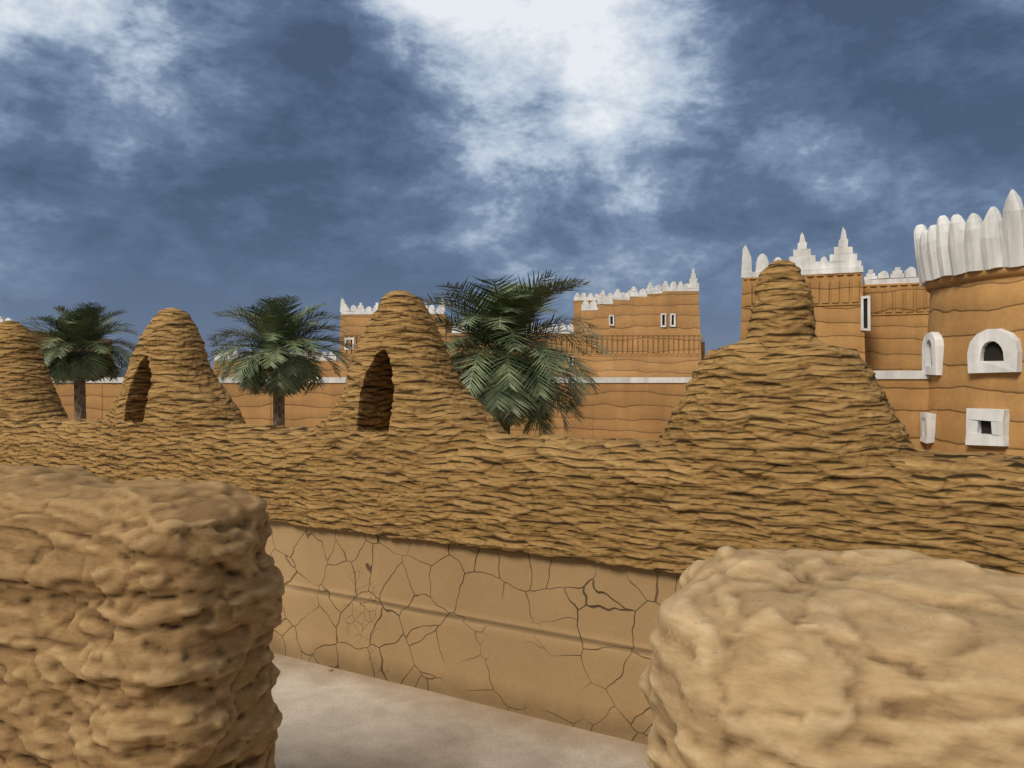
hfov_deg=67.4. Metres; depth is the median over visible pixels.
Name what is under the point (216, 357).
battlements
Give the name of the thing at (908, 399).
tower curtain wall
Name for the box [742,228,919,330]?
battlements
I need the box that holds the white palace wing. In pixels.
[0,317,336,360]
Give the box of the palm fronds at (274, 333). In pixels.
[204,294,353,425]
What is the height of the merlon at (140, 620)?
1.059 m
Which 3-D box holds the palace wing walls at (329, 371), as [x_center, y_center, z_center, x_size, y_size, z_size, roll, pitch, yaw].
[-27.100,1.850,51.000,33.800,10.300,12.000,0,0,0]
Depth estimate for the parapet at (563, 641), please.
3.87 m
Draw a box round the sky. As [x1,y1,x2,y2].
[0,0,1023,369]
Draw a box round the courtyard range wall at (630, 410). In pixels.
[54,383,686,439]
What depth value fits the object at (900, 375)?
18.36 m
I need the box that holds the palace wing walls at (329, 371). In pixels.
[30,330,338,376]
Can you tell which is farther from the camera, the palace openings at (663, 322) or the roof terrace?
the palace openings at (663, 322)
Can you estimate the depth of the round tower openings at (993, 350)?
16.45 m
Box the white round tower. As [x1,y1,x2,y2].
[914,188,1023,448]
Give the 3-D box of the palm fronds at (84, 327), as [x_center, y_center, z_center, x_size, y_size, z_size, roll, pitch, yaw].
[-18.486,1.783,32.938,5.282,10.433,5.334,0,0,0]
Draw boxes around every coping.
[51,377,691,382]
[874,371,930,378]
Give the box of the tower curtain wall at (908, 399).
[877,379,929,448]
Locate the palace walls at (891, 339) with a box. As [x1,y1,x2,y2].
[740,272,929,370]
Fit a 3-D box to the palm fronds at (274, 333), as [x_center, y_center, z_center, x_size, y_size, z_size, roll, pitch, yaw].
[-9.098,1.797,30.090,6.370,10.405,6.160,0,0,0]
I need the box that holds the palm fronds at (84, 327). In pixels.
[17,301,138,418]
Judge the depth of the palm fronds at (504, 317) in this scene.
22.49 m
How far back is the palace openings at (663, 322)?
45.17 m
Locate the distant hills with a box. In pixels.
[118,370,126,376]
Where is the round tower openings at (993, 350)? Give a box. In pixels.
[931,341,1002,434]
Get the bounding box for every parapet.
[0,260,1023,575]
[265,521,681,744]
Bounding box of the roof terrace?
[271,653,648,767]
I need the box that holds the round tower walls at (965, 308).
[925,264,1023,455]
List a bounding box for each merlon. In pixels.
[0,464,284,767]
[639,546,1023,767]
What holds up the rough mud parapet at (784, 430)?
on the parapet
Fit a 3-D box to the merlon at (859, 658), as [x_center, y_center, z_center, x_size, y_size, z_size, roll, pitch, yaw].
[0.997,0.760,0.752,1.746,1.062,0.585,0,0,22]
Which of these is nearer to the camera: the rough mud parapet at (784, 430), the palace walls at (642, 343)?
the rough mud parapet at (784, 430)
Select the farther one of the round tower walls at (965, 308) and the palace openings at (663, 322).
the palace openings at (663, 322)
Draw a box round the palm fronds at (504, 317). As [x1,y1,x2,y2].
[415,269,612,435]
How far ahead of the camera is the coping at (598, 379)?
40.94 m
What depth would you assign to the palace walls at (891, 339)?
30.27 m
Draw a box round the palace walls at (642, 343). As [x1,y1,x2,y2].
[338,291,704,376]
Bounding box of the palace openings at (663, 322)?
[346,315,673,363]

